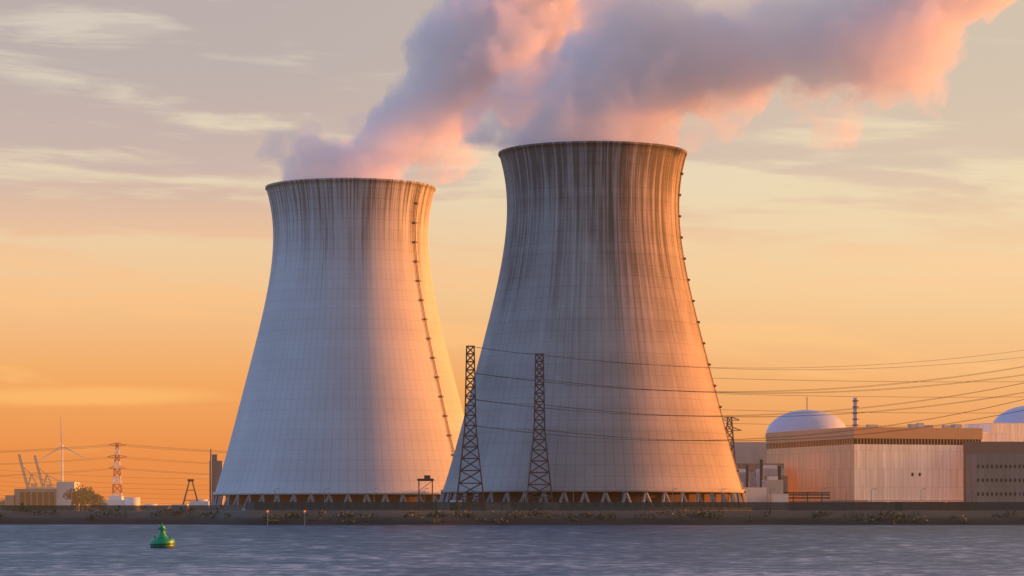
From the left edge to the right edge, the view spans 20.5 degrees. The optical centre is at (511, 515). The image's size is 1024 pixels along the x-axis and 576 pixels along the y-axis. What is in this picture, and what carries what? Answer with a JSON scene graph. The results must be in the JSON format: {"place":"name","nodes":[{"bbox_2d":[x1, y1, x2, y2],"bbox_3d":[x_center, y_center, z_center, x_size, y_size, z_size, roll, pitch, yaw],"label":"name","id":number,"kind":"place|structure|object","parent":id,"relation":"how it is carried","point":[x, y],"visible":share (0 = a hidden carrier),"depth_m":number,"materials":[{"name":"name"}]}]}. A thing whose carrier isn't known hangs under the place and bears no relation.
{"place":"outdoors","nodes":[
{"label":"outdoors","id":0,"kind":"place"},
{"bbox_2d":[209,449,223,504],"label":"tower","id":1,"kind":"structure","parent":0,"point":[215,467],"depth_m":1640.00,"materials":[{"name":"concrete"}]},
{"bbox_2d":[0,524,1023,575],"bbox_3d":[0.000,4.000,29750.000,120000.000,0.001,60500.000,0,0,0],"label":"river water","id":2,"kind":"structure","parent":0,"point":[515,550],"depth_m":322.20,"materials":[{"name":"liquid"}]},
{"bbox_2d":[150,522,174,547],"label":"buoy","id":3,"kind":"object","parent":2,"relation":"in","point":[162,540],"visible":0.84,"depth_m":346.03,"materials":[{"name":"green metal"}]},
{"bbox_2d":[0,511,1023,524],"bbox_3d":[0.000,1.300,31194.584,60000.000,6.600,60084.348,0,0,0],"label":"terrain","id":4,"kind":"structure","parent":0,"point":[396,518],"depth_m":1179.81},
{"bbox_2d":[18,454,55,488],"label":"port crane","id":5,"kind":"object","parent":4,"relation":"on","point":[27,483],"visible":0.51,"depth_m":5197.44,"materials":[{"name":"grey paint"}]},
{"bbox_2d":[5,482,79,504],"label":"factory","id":6,"kind":"structure","parent":4,"relation":"on","point":[38,496],"depth_m":2599.45,"materials":[{"name":"concrete"}]},
{"bbox_2d":[33,455,81,490],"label":"port crane","id":7,"kind":"object","parent":4,"relation":"on","point":[39,471],"visible":0.2,"depth_m":5297.44,"materials":[{"name":"grey paint"}]},
{"bbox_2d":[35,412,87,481],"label":"wind turbine","id":8,"kind":"object","parent":4,"relation":"on","point":[62,446],"visible":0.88,"depth_m":4195.75,"materials":[{"name":"white paint"}]},
{"bbox_2d":[62,488,84,499],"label":"tree","id":9,"kind":"object","parent":4,"relation":"on","point":[78,493],"visible":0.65,"depth_m":2496.70,"materials":[{"name":"green plant"}]},
{"bbox_2d":[71,496,80,504],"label":"bush","id":10,"kind":"object","parent":4,"relation":"on","point":[76,500],"visible":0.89,"depth_m":2426.72,"materials":[{"name":"green plant"}]},
{"bbox_2d":[66,484,93,498],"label":"tree","id":11,"kind":"object","parent":4,"relation":"on","point":[86,490],"visible":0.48,"depth_m":2520.39,"materials":[{"name":"green plant"}]},
{"bbox_2d":[79,495,92,504],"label":"bush","id":12,"kind":"object","parent":4,"relation":"on","point":[84,501],"visible":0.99,"depth_m":2438.41,"materials":[{"name":"green plant"}]},
{"bbox_2d":[81,490,101,504],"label":"tree","id":13,"kind":"object","parent":4,"relation":"on","point":[98,500],"visible":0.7,"depth_m":2480.29,"materials":[{"name":"green plant"}]},
{"bbox_2d":[108,443,125,495],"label":"electricity pylon","id":14,"kind":"object","parent":4,"relation":"on","point":[119,474],"visible":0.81,"depth_m":2998.12,"materials":[{"name":"red metal"}]},
{"bbox_2d":[0,444,223,503],"bbox_3d":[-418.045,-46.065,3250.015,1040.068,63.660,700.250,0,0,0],"label":"power lines","id":15,"kind":"object","parent":14,"relation":"hanging from","point":[64,448],"visible":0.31,"depth_m":3017.26,"materials":[{"name":"grey metal"}]},
{"bbox_2d":[100,496,207,504],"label":"buildings","id":16,"kind":"structure","parent":4,"relation":"on","point":[116,500],"depth_m":2800.00,"materials":[{"name":"paint"}]},
{"bbox_2d":[172,501,208,504],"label":"white shed","id":17,"kind":"structure","parent":4,"relation":"on","point":[199,502],"depth_m":1720.00,"materials":[{"name":"paint"}]},
{"bbox_2d":[183,479,197,503],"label":"a-frame mast","id":18,"kind":"object","parent":4,"relation":"on","point":[189,481],"visible":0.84,"depth_m":1898.50,"materials":[{"name":"grey metal"}]},
{"bbox_2d":[266,510,305,524],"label":"marker posts","id":19,"kind":"object","parent":4,"relation":"on","point":[267,511],"visible":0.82,"depth_m":1149.88,"materials":[{"name":"grey"}]},
{"bbox_2d":[211,178,463,510],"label":"cooling tower","id":20,"kind":"structure","parent":4,"relation":"on","point":[350,393],"depth_m":1427.60,"materials":[{"name":"concrete"}]},
{"bbox_2d":[417,475,433,510],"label":"portal gantry","id":21,"kind":"object","parent":4,"relation":"on","point":[426,477],"visible":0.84,"depth_m":1378.28,"materials":[{"name":"grey metal"}]},
{"bbox_2d":[455,346,485,510],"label":"lattice pylon","id":22,"kind":"object","parent":4,"relation":"on","point":[466,415],"visible":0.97,"depth_m":1213.49,"materials":[{"name":"black metal"}]},
{"bbox_2d":[0,502,1023,523],"bbox_3d":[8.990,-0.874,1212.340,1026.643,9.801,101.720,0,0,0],"label":"bank shrubs","id":23,"kind":"object","parent":4,"relation":"on","point":[455,513],"visible":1,"depth_m":1178.61,"materials":[{"name":"green plant"}]},
{"bbox_2d":[0,502,1023,510],"bbox_3d":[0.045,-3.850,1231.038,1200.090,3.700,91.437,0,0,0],"label":"dyke fence","id":24,"kind":"object","parent":4,"relation":"on","point":[654,506],"visible":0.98,"depth_m":1194.67,"materials":[{"name":"grey metal"}]},
{"bbox_2d":[525,353,553,510],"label":"lattice pylon","id":25,"kind":"object","parent":4,"relation":"on","point":[543,429],"visible":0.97,"depth_m":1215.56,"materials":[{"name":"black metal"}]},
{"bbox_2d":[434,141,750,510],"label":"cooling tower","id":26,"kind":"structure","parent":4,"relation":"on","point":[593,268],"depth_m":1258.89,"materials":[{"name":"concrete"}]},
{"bbox_2d":[440,423,961,510],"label":"plant equipment","id":27,"kind":"object","parent":4,"relation":"on","point":[760,491],"visible":0.53,"depth_m":1384.65,"materials":[{"name":"metal"}]},
{"bbox_2d":[723,417,741,463],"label":"pylon","id":28,"kind":"object","parent":4,"relation":"on","point":[731,431],"visible":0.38,"depth_m":1418.56,"materials":[{"name":"grey metal"}]},
{"bbox_2d":[765,410,845,462],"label":"reactor dome","id":29,"kind":"structure","parent":4,"relation":"on","point":[809,420],"depth_m":1504.78,"materials":[{"name":"concrete"}]},
{"bbox_2d":[852,398,858,426],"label":"vent stack","id":30,"kind":"object","parent":4,"relation":"on","point":[855,406],"visible":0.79,"depth_m":1498.95,"materials":[{"name":"metal"}]},
{"bbox_2d":[766,427,982,510],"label":"turbine hall","id":31,"kind":"structure","parent":4,"relation":"on","point":[905,465],"depth_m":1413.23,"materials":[{"name":"beige concrete"}]},
{"bbox_2d":[963,442,1023,510],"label":"building","id":32,"kind":"structure","parent":4,"relation":"on","point":[993,448],"depth_m":1401.00,"materials":[{"name":"concrete"}]},
{"bbox_2d":[981,432,1005,441],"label":"building","id":33,"kind":"structure","parent":4,"relation":"on","point":[994,436],"depth_m":1432.73,"materials":[{"name":"beige concrete"}]},
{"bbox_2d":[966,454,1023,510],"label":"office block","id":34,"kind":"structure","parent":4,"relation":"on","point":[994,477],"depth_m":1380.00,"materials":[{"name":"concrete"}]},
{"bbox_2d":[0,0,1023,504],"label":"sky","id":35,"kind":"structure","parent":0,"point":[852,186],"materials":[{"name":"orange"}]},
{"bbox_2d":[277,488,1022,510],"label":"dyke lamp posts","id":36,"kind":"object","parent":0,"point":[675,488],"visible":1,"depth_m":1201.11,"materials":[{"name":"grey metal"}]},
{"bbox_2d":[467,346,1023,440],"bbox_3d":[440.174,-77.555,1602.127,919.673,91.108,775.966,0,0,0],"label":"power lines","id":37,"kind":"object","parent":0,"point":[768,393],"visible":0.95,"depth_m":1222.11,"materials":[{"name":"grey metal"}]},
{"bbox_2d":[730,442,765,462],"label":"service building","id":38,"kind":"structure","parent":0,"point":[750,452],"depth_m":1560.40,"materials":[{"name":"concrete"}]},
{"bbox_2d":[736,463,783,486],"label":"service building","id":39,"kind":"structure","parent":0,"point":[753,467],"depth_m":1459.55,"materials":[{"name":"concrete"}]},
{"bbox_2d":[764,476,787,491],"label":"shed","id":40,"kind":"structure","parent":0,"point":[785,482],"depth_m":1390.42,"materials":[{"name":"concrete"}]},
{"bbox_2d":[964,423,1023,441],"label":"auxiliary building","id":41,"kind":"structure","parent":0,"point":[1014,432],"depth_m":1543.73,"materials":[{"name":"beige concrete"}]},
{"bbox_2d":[993,406,1023,422],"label":"reactor dome","id":42,"kind":"structure","parent":41,"relation":"on","point":[1015,417],"depth_m":1607.66,"materials":[{"name":"concrete"}]}
]}

